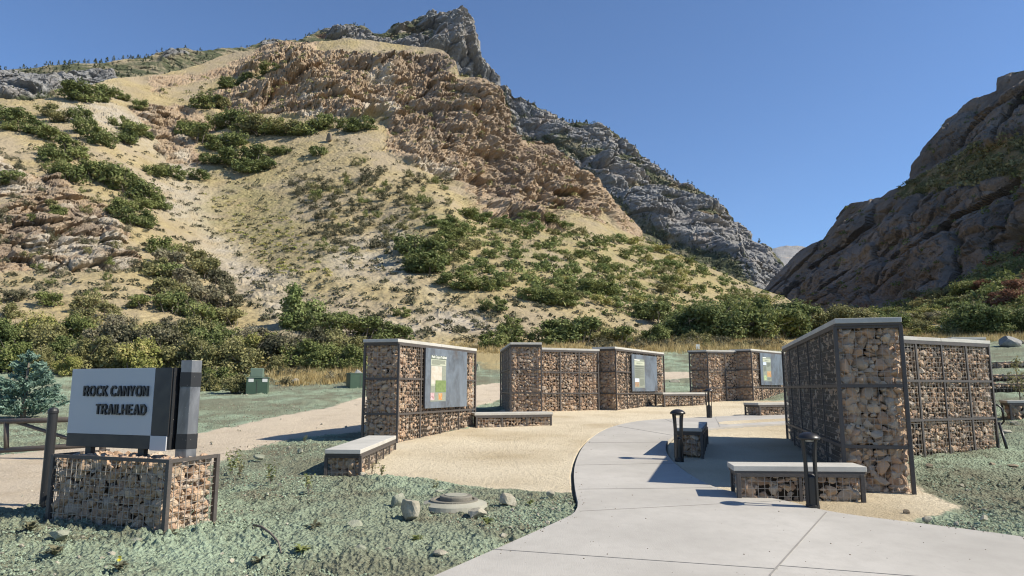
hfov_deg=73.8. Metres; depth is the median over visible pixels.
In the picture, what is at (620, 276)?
green shrub
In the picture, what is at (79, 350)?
dusty shrub
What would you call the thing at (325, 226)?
sagebrush
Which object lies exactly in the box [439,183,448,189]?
oak shrub
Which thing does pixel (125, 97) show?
oak shrub
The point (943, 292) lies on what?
dusty shrub
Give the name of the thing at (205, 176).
oak shrub
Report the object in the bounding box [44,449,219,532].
sign plinth
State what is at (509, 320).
oak shrub
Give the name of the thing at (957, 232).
hillside scrub
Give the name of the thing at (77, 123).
oak shrub
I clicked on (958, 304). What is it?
green shrub
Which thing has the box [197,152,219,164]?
oak shrub
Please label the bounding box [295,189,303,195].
sagebrush
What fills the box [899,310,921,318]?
green shrub
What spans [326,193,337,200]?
sagebrush
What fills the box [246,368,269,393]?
utility box
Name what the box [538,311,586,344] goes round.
oak shrub
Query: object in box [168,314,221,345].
dusty shrub
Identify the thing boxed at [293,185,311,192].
sagebrush
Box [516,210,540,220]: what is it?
green shrub
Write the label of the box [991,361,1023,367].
terrace wall
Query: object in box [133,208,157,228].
oak shrub
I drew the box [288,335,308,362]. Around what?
dry shrub
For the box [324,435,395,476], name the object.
gabion bench
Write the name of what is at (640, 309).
oak shrub
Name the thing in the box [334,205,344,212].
sagebrush
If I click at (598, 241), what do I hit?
oak shrub
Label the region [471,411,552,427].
gabion bench
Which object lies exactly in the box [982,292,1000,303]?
autumn shrub
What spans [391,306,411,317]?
oak shrub
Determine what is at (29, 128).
oak shrub
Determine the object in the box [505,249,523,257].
oak shrub
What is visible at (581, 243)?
green shrub
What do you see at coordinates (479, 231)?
oak shrub
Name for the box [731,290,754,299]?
dusty shrub
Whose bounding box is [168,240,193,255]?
dusty shrub
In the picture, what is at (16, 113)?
oak shrub
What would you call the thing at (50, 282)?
oak shrub
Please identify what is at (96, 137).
oak shrub
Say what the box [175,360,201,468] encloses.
sign column
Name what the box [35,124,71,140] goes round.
oak shrub
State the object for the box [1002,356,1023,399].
sapling
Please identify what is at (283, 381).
sagebrush
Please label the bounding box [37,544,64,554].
weed
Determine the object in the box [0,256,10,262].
sagebrush
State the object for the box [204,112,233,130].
oak shrub
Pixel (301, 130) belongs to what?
oak shrub
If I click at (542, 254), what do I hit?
oak shrub
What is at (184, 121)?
dusty shrub
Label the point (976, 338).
gabion wall
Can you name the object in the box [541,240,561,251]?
green shrub
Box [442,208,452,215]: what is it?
sagebrush
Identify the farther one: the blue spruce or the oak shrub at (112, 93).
the oak shrub at (112, 93)
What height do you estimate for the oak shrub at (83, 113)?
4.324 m
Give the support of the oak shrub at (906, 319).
on the ground at (380, 531)
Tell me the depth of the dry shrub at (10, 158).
115.83 m
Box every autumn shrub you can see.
[970,278,990,288]
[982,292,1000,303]
[990,288,1023,305]
[1001,277,1023,290]
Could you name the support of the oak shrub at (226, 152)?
on the hill
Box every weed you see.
[15,520,42,529]
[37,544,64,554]
[106,556,129,569]
[225,447,240,473]
[236,458,244,476]
[250,555,268,562]
[265,460,280,483]
[292,543,310,552]
[303,470,315,491]
[309,519,323,528]
[377,460,385,474]
[412,534,424,540]
[482,517,493,523]
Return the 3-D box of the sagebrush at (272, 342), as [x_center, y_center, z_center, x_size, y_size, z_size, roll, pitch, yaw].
[-15.720,4.499,46.957,3.472,3.723,3.144,1,-8,-5]
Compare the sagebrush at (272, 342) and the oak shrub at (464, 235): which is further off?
the oak shrub at (464, 235)
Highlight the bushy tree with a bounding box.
[276,277,330,328]
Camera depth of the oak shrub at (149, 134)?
156.62 m
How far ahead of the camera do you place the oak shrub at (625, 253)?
130.74 m
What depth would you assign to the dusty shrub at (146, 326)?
49.70 m
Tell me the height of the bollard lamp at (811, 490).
0.994 m
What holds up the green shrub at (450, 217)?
on the hill
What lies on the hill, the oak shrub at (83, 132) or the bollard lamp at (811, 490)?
the oak shrub at (83, 132)
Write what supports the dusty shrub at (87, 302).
on the hill
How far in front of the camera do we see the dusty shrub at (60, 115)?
143.59 m
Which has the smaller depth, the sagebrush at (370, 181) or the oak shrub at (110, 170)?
the oak shrub at (110, 170)
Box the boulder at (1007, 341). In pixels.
[998,336,1021,346]
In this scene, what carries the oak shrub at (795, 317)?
on the ground at (380, 531)
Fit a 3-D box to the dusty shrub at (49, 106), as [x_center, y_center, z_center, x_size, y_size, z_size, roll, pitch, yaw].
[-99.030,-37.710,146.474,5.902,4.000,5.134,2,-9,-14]
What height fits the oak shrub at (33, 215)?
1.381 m
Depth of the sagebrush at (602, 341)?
55.62 m
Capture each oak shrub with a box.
[0,103,23,119]
[0,104,33,124]
[0,119,17,130]
[0,167,27,184]
[0,314,20,349]
[0,316,33,345]
[0,341,37,373]
[7,331,34,352]
[15,113,51,133]
[25,213,36,220]
[30,263,44,269]
[32,288,63,306]
[33,141,63,158]
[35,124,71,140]
[35,146,72,162]
[39,161,51,169]
[42,277,57,283]
[45,160,91,184]
[46,205,69,215]
[48,160,73,173]
[48,335,79,361]
[54,77,94,102]
[54,135,92,159]
[58,310,101,344]
[63,78,109,102]
[66,103,95,120]
[70,116,97,132]
[73,159,107,177]
[77,123,109,142]
[79,157,126,181]
[82,286,102,297]
[85,130,120,148]
[91,81,123,97]
[92,161,140,189]
[100,271,112,280]
[101,196,138,213]
[104,254,115,264]
[106,114,130,128]
[107,172,145,193]
[109,204,152,227]
[111,123,140,145]
[114,93,131,101]
[118,176,162,199]
[121,119,151,137]
[122,290,152,310]
[128,196,153,213]
[131,98,148,110]
[133,186,164,208]
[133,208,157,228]
[140,164,168,177]
[141,131,154,139]
[143,235,181,252]
[152,288,187,313]
[153,257,183,283]
[156,193,176,210]
[162,163,189,180]
[171,298,210,315]
[173,120,195,137]
[182,119,219,144]
[184,297,226,326]
[187,167,210,179]
[188,90,218,108]
[188,320,234,347]
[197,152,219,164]
[200,91,227,108]
[201,133,226,149]
[202,367,236,389]
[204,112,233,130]
[206,130,248,148]
[210,307,238,324]
[212,106,248,127]
[217,75,236,88]
[217,146,243,167]
[218,144,256,162]
[224,323,245,336]
[226,74,247,85]
[228,112,257,134]
[231,156,264,173]
[237,141,275,161]
[238,71,262,81]
[252,158,276,169]
[254,115,287,134]
[258,60,280,74]
[264,147,278,153]
[271,146,291,155]
[277,336,321,369]
[280,119,317,135]
[282,312,319,331]
[301,308,348,331]
[303,316,335,333]
[304,340,344,369]
[308,115,334,130]
[308,145,329,155]
[309,188,324,199]
[313,237,331,249]
[316,113,337,128]
[321,310,367,336]
[328,342,367,369]
[335,116,353,128]
[338,116,362,131]
[342,175,353,184]
[343,245,360,252]
[344,312,387,338]
[349,115,378,129]
[355,192,372,202]
[361,209,367,216]
[369,318,406,338]
[371,187,384,192]
[371,209,382,217]
[381,179,391,185]
[383,321,415,339]
[390,227,444,258]
[391,233,420,253]
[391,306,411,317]
[401,257,426,272]
[402,246,447,274]
[409,203,421,212]
[415,193,433,203]
[417,255,448,272]
[422,242,457,265]
[424,229,458,248]
[426,174,439,183]
[431,271,458,284]
[437,223,455,233]
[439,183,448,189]
[445,228,465,236]
[446,270,482,289]
[452,227,466,237]
[454,248,470,257]
[456,205,479,217]
[463,275,496,290]
[470,227,485,234]
[477,295,509,311]
[477,330,510,347]
[480,247,497,258]
[480,263,495,271]
[488,220,504,228]
[491,275,510,286]
[492,324,532,342]
[498,314,524,328]
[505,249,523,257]
[509,242,520,249]
[511,224,537,237]
[516,286,544,299]
[527,323,563,344]
[529,242,541,249]
[532,253,545,259]
[533,289,558,303]
[536,288,573,304]
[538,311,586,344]
[544,212,559,221]
[545,235,563,243]
[553,309,604,344]
[555,280,578,292]
[557,291,578,306]
[562,231,574,237]
[573,248,592,258]
[576,278,607,290]
[579,273,593,278]
[583,234,610,246]
[586,250,597,256]
[594,254,611,265]
[594,278,622,295]
[601,323,636,343]
[603,273,616,282]
[608,262,626,270]
[615,247,632,259]
[627,245,644,255]
[627,279,642,288]
[631,299,665,320]
[639,324,671,341]
[642,300,681,324]
[651,312,694,338]
[656,295,671,302]
[659,271,679,283]
[670,300,731,337]
[682,255,695,263]
[692,282,706,293]
[700,297,752,339]
[714,293,739,300]
[719,293,790,339]
[722,298,741,303]
[727,286,739,293]
[744,296,811,336]
[774,298,822,337]
[873,311,907,324]
[877,305,910,314]
[888,312,921,329]
[925,304,948,311]
[935,295,963,306]
[935,318,955,324]
[938,302,981,332]
[948,278,974,295]
[951,301,1017,335]
[986,307,1023,334]
[1011,307,1023,333]
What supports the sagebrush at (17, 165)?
on the hill
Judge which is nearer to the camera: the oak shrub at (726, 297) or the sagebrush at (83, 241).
the sagebrush at (83, 241)
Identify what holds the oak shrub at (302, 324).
on the hill
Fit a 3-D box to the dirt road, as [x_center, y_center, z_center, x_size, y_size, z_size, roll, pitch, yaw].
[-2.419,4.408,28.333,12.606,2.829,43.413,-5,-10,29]
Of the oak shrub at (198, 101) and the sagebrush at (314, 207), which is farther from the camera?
the oak shrub at (198, 101)
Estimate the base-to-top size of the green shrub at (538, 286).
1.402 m
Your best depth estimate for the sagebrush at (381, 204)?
121.13 m
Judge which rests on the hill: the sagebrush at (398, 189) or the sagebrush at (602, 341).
the sagebrush at (398, 189)
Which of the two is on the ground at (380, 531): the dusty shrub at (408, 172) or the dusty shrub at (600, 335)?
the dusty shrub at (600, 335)
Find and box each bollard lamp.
[670,409,685,461]
[704,389,712,417]
[796,432,820,508]
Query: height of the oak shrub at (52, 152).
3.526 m
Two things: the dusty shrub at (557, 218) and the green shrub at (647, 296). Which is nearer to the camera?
the green shrub at (647, 296)
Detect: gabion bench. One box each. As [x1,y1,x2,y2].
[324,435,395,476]
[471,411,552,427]
[654,392,706,406]
[674,422,708,458]
[727,462,866,502]
[743,402,788,415]
[999,400,1023,419]
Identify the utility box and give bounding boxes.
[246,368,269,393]
[346,373,366,388]
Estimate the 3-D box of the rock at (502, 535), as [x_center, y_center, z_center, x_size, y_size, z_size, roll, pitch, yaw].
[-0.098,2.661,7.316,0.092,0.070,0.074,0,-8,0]
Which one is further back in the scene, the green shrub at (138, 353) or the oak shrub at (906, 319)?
the oak shrub at (906, 319)
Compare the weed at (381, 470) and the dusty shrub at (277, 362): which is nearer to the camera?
the weed at (381, 470)
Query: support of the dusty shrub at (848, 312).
on the ground at (380, 531)
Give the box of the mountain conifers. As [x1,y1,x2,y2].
[0,22,775,284]
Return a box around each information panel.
[423,347,466,408]
[630,354,657,391]
[759,353,782,384]
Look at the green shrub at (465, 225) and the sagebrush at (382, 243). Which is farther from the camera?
the green shrub at (465, 225)
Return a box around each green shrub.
[18,309,63,328]
[50,353,83,376]
[112,335,164,367]
[224,334,243,341]
[229,330,276,367]
[420,215,448,225]
[444,214,460,226]
[459,221,469,232]
[462,264,478,271]
[467,255,488,266]
[471,211,493,222]
[487,238,504,246]
[489,268,509,279]
[492,215,510,221]
[500,257,519,268]
[502,215,530,230]
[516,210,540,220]
[527,219,545,232]
[530,259,550,270]
[531,284,542,289]
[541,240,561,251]
[547,276,563,283]
[548,254,559,261]
[557,221,574,229]
[559,275,575,283]
[563,260,582,273]
[565,276,583,286]
[575,241,590,246]
[589,263,610,272]
[589,293,615,304]
[605,233,630,243]
[608,294,622,307]
[616,274,629,280]
[625,235,645,246]
[625,294,647,302]
[632,272,645,277]
[638,253,653,261]
[641,244,653,252]
[642,293,654,300]
[644,270,657,276]
[651,242,670,253]
[655,257,672,266]
[664,254,682,260]
[665,259,687,268]
[673,304,686,310]
[674,273,692,282]
[676,268,689,274]
[676,283,694,291]
[695,265,708,273]
[716,277,732,283]
[757,293,769,298]
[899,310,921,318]
[904,327,924,336]
[917,306,937,313]
[926,325,953,334]
[947,300,979,310]
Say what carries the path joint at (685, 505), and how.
on the path
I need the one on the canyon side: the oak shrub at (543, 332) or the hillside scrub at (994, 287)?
the hillside scrub at (994, 287)
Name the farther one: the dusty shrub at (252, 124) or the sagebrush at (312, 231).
the dusty shrub at (252, 124)
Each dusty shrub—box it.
[0,301,30,317]
[17,319,68,352]
[19,249,40,257]
[24,345,58,370]
[33,100,59,116]
[44,198,59,206]
[45,108,71,122]
[58,338,100,368]
[67,306,106,324]
[68,293,108,309]
[72,333,121,368]
[77,205,94,213]
[82,246,92,253]
[88,194,101,203]
[97,301,125,319]
[98,281,112,290]
[110,239,124,248]
[113,319,170,346]
[130,256,171,277]
[142,276,181,294]
[148,275,190,306]
[155,162,172,176]
[156,332,213,371]
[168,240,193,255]
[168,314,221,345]
[178,118,201,129]
[182,247,220,269]
[187,254,221,281]
[190,343,241,374]
[200,373,222,390]
[210,97,231,106]
[212,306,247,327]
[214,333,263,373]
[220,372,247,393]
[235,110,277,135]
[266,354,292,371]
[271,117,302,135]
[303,180,319,187]
[306,195,320,201]
[324,326,357,347]
[325,182,345,194]
[325,245,340,252]
[327,209,338,218]
[340,334,371,358]
[350,158,360,165]
[380,229,396,239]
[383,214,396,223]
[390,219,409,229]
[403,192,416,204]
[404,169,416,176]
[407,211,416,218]
[415,210,428,215]
[444,197,453,204]
[444,251,465,262]
[446,216,460,226]
[450,236,476,250]
[471,239,481,249]
[505,277,516,283]
[543,285,558,291]
[545,227,559,234]
[548,215,561,225]
[563,252,576,259]
[571,224,588,235]
[573,291,586,298]
[591,328,616,343]
[598,321,610,332]
[629,328,640,339]
[652,280,675,292]
[657,266,672,274]
[680,329,712,343]
[700,338,717,346]
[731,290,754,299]
[734,339,749,347]
[808,306,842,331]
[825,302,871,317]
[854,306,879,317]
[906,297,934,307]
[907,320,931,333]
[911,311,926,320]
[917,319,933,325]
[923,288,949,298]
[929,315,944,322]
[939,325,968,334]
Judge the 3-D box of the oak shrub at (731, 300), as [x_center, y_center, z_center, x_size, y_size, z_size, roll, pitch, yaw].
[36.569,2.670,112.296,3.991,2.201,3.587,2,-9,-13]
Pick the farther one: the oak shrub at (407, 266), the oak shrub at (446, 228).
the oak shrub at (446, 228)
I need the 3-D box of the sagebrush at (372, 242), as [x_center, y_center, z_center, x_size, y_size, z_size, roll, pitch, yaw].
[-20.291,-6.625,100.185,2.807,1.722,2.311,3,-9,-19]
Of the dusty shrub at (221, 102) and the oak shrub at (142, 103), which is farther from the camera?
the dusty shrub at (221, 102)
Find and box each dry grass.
[256,361,362,386]
[449,335,665,353]
[635,332,787,353]
[897,325,1023,341]
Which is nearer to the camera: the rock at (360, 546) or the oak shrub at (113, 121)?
the rock at (360, 546)
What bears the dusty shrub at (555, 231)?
on the hill
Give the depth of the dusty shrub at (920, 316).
73.42 m
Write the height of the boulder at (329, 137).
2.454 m
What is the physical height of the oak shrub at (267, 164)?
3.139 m
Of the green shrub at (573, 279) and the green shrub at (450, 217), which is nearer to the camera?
the green shrub at (573, 279)
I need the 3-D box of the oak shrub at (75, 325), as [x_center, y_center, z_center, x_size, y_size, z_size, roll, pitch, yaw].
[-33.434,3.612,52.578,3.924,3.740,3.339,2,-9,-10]
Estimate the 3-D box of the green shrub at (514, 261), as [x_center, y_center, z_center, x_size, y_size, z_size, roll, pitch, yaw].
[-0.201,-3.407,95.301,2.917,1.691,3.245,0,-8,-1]
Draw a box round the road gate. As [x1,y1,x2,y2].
[0,417,105,452]
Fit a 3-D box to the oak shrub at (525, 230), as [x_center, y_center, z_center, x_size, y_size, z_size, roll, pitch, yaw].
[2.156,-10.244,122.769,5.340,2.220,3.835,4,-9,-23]
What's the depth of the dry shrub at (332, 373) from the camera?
39.61 m
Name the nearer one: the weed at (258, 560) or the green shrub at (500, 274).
the weed at (258, 560)
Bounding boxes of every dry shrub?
[0,206,7,212]
[4,154,19,160]
[54,266,70,275]
[75,318,128,345]
[107,311,139,325]
[108,265,121,272]
[117,223,132,231]
[129,244,142,251]
[150,248,187,267]
[160,315,185,328]
[170,263,205,288]
[188,282,226,302]
[231,322,270,338]
[282,331,305,342]
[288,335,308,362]
[322,370,335,381]
[584,340,599,347]
[683,336,695,346]
[901,290,924,298]
[919,310,940,320]
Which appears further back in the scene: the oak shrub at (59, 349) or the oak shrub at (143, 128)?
the oak shrub at (143, 128)
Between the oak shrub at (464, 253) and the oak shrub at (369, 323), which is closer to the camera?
the oak shrub at (369, 323)
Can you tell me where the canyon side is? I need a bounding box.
[764,70,1023,311]
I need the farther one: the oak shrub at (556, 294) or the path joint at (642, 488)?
the oak shrub at (556, 294)
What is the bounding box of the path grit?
[500,432,1023,574]
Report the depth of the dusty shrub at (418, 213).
112.18 m
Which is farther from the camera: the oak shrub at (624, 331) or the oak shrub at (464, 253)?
the oak shrub at (464, 253)
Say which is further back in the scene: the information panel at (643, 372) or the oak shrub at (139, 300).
the oak shrub at (139, 300)
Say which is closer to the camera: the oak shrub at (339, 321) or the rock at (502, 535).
the rock at (502, 535)
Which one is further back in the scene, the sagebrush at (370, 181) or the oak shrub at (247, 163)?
the oak shrub at (247, 163)
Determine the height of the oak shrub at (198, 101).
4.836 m
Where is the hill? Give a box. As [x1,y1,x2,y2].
[0,38,790,344]
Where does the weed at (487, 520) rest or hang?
on the ground at (380, 531)
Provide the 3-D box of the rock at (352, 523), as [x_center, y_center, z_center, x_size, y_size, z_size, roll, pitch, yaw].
[-1.777,2.681,7.709,0.170,0.110,0.114,0,-8,0]
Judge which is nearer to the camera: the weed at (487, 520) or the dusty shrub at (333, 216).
the weed at (487, 520)
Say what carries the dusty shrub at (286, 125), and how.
on the hill
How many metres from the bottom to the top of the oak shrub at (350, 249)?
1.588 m
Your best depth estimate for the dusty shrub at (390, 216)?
111.90 m
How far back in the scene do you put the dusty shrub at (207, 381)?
36.09 m
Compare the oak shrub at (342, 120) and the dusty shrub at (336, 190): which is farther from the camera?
the oak shrub at (342, 120)
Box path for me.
[434,415,1023,575]
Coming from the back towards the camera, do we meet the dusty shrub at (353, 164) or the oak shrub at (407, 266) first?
the dusty shrub at (353, 164)
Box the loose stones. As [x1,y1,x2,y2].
[0,389,1022,575]
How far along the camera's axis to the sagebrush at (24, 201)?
95.85 m
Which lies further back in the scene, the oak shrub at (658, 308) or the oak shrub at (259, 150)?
the oak shrub at (259, 150)
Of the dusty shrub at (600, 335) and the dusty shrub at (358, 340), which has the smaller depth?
the dusty shrub at (358, 340)
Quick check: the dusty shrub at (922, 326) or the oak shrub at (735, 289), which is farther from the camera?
the oak shrub at (735, 289)
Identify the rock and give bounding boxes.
[49,529,69,540]
[131,537,142,542]
[253,454,264,459]
[348,520,362,526]
[356,544,365,549]
[391,493,405,507]
[401,499,419,520]
[433,549,448,555]
[468,507,486,517]
[499,533,506,537]
[500,493,515,505]
[546,491,554,497]
[922,516,931,523]
[979,515,987,521]
[1010,421,1019,424]
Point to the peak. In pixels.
(785, 254)
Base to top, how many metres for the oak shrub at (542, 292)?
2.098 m
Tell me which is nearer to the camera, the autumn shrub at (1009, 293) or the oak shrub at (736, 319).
the oak shrub at (736, 319)
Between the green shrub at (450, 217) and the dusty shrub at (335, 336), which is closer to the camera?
the dusty shrub at (335, 336)
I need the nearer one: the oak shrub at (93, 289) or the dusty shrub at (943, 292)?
the oak shrub at (93, 289)
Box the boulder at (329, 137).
[326,133,331,141]
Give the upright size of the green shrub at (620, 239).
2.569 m
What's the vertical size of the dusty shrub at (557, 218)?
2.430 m
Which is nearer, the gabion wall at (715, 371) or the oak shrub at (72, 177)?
the gabion wall at (715, 371)
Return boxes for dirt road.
[0,371,691,508]
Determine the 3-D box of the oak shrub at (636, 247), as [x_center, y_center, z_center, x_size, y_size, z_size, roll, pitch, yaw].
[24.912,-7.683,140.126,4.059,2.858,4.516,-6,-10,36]
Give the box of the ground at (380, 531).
[0,313,1023,575]
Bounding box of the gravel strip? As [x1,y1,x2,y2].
[718,418,789,423]
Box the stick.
[252,524,281,552]
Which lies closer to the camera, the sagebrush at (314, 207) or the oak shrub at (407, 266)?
the oak shrub at (407, 266)
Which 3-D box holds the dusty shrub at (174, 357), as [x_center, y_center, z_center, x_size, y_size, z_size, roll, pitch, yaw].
[-21.609,4.624,45.029,3.828,3.594,3.466,-5,-10,32]
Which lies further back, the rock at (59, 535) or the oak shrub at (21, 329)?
the oak shrub at (21, 329)
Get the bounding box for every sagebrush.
[0,210,13,224]
[0,234,10,243]
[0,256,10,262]
[1,286,27,301]
[7,192,19,198]
[11,159,27,169]
[19,198,36,205]
[34,245,53,257]
[36,184,45,190]
[47,228,64,240]
[77,233,97,244]
[102,320,155,344]
[107,213,131,221]
[107,340,129,367]
[125,257,145,268]
[148,319,189,350]
[186,284,200,301]
[206,268,238,292]
[207,289,244,308]
[255,326,299,367]
[274,367,295,375]
[277,376,293,384]
[287,178,298,184]
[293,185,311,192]
[294,365,308,373]
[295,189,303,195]
[298,173,308,180]
[302,325,328,345]
[303,227,317,234]
[309,202,318,208]
[313,174,325,180]
[313,212,322,219]
[315,222,332,232]
[317,177,336,189]
[317,208,328,217]
[318,228,330,238]
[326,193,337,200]
[329,196,343,206]
[330,225,342,235]
[331,236,342,243]
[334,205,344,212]
[339,223,353,234]
[343,208,353,216]
[346,181,357,189]
[350,201,361,211]
[352,214,359,221]
[352,225,363,233]
[355,176,375,185]
[357,217,369,228]
[359,166,373,176]
[364,238,381,247]
[365,174,379,180]
[367,200,385,210]
[373,188,391,199]
[373,237,389,247]
[374,165,384,175]
[375,222,388,230]
[394,184,406,193]
[397,190,411,198]
[401,179,411,186]
[410,172,429,183]
[422,198,436,208]
[437,171,453,183]
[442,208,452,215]
[591,337,611,346]
[625,337,646,348]
[644,339,660,345]
[663,336,681,346]
[711,334,730,341]
[711,336,729,345]
[744,338,762,348]
[766,335,786,344]
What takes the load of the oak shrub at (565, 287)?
on the hill
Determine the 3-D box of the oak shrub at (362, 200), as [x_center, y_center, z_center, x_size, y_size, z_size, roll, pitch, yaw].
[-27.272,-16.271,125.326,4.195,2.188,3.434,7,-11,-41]
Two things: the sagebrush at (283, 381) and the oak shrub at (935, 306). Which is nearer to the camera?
the sagebrush at (283, 381)
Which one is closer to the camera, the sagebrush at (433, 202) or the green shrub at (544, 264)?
the green shrub at (544, 264)
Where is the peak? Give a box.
[772,245,804,265]
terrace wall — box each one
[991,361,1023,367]
[993,374,1023,381]
[994,382,1023,392]
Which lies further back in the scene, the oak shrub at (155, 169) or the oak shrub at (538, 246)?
the oak shrub at (155, 169)
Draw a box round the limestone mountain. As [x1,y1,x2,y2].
[0,5,783,289]
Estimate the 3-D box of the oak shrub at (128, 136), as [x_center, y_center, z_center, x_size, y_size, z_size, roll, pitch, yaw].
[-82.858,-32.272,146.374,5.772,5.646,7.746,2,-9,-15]
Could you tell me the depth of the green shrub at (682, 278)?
121.86 m
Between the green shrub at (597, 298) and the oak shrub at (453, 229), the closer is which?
the green shrub at (597, 298)
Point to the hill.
(530, 176)
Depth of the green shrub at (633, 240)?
153.81 m
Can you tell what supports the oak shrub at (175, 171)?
on the hill
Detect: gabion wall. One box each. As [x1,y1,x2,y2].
[361,339,476,442]
[500,342,541,411]
[538,348,599,410]
[592,347,664,409]
[688,350,742,401]
[732,349,786,400]
[781,317,916,494]
[893,336,999,456]
[948,337,993,420]
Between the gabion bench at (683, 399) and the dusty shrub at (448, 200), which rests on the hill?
the dusty shrub at (448, 200)
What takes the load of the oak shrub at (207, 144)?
on the hill
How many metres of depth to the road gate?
13.12 m
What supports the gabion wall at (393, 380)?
on the gravel forecourt
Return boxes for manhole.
[423,493,486,513]
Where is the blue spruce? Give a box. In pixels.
[0,348,69,417]
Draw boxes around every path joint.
[494,549,777,568]
[588,442,617,442]
[588,500,784,510]
[599,463,665,464]
[616,487,711,488]
[769,512,826,575]
[780,565,912,575]
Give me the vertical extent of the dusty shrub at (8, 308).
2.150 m
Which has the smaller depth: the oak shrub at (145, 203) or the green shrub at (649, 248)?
the oak shrub at (145, 203)
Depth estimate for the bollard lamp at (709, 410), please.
22.26 m
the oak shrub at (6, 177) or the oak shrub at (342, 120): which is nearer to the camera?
the oak shrub at (6, 177)
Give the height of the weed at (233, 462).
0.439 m
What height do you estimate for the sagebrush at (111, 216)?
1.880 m
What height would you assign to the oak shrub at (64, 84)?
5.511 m
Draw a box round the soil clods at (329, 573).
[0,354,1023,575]
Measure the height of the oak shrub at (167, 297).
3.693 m
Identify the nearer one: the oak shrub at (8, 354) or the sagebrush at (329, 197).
the oak shrub at (8, 354)
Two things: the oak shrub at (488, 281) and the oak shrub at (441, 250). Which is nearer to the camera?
the oak shrub at (488, 281)
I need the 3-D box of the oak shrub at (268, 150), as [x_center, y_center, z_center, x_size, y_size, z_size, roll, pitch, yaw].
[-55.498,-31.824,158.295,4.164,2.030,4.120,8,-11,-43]
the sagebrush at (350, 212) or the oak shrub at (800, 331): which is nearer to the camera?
the oak shrub at (800, 331)
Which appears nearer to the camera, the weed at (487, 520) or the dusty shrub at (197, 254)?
the weed at (487, 520)
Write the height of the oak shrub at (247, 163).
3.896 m
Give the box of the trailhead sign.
[66,368,180,456]
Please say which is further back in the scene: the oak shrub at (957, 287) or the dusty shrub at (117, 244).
the oak shrub at (957, 287)
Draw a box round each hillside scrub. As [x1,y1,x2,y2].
[0,124,755,341]
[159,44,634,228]
[202,193,332,275]
[433,218,784,316]
[796,96,1023,305]
[852,248,1023,314]
[861,240,1023,307]
[893,131,1023,200]
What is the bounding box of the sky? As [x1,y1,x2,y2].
[0,0,1023,248]
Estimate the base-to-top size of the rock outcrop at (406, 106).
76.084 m
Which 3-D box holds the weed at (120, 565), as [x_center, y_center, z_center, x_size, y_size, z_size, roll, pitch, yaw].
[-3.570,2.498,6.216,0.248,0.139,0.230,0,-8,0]
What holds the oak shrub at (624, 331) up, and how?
on the ground at (380, 531)
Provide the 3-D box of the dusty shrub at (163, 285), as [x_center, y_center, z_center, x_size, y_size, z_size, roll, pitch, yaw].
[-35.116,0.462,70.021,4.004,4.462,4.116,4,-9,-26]
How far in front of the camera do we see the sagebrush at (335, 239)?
102.54 m
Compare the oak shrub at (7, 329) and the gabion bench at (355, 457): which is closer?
the gabion bench at (355, 457)
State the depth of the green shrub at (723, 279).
138.12 m
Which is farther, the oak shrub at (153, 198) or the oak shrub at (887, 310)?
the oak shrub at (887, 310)
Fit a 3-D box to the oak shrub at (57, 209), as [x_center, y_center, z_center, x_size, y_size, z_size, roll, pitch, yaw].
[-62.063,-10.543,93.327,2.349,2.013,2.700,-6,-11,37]
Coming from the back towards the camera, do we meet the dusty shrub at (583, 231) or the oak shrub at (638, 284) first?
the dusty shrub at (583, 231)
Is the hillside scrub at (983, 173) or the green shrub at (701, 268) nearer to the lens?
the green shrub at (701, 268)
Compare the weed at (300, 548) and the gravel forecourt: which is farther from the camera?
the gravel forecourt
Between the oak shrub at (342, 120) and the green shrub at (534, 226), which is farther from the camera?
the oak shrub at (342, 120)
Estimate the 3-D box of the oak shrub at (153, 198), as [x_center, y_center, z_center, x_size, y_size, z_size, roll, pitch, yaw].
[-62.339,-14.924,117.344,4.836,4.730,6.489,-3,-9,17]
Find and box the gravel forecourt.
[365,400,959,521]
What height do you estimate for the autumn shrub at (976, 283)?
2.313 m
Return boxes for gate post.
[39,407,58,507]
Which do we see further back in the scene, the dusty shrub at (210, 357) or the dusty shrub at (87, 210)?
the dusty shrub at (87, 210)
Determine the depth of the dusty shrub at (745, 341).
58.21 m
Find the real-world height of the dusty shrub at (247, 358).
3.425 m
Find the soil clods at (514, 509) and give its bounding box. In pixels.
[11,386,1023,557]
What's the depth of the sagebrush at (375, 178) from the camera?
136.60 m
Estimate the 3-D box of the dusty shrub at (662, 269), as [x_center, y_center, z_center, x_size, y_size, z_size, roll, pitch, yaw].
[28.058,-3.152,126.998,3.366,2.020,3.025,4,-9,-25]
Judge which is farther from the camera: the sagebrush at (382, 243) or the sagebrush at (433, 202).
the sagebrush at (433, 202)
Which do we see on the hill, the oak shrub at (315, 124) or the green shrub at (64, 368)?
the oak shrub at (315, 124)
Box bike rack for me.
[996,404,1007,448]
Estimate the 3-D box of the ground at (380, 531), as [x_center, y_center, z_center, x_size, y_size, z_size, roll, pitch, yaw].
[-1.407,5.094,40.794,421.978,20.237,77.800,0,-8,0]
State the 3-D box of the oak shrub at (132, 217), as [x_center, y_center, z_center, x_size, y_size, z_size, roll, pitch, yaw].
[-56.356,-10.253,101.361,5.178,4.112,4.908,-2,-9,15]
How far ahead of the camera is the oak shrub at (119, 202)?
102.41 m
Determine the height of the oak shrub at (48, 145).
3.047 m
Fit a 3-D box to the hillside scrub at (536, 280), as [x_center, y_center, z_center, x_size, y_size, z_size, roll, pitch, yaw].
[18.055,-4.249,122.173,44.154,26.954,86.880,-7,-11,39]
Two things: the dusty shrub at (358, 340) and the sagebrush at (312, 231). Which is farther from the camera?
the sagebrush at (312, 231)
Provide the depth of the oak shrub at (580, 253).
115.28 m
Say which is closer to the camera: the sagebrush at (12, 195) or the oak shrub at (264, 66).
the sagebrush at (12, 195)
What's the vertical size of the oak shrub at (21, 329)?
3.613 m

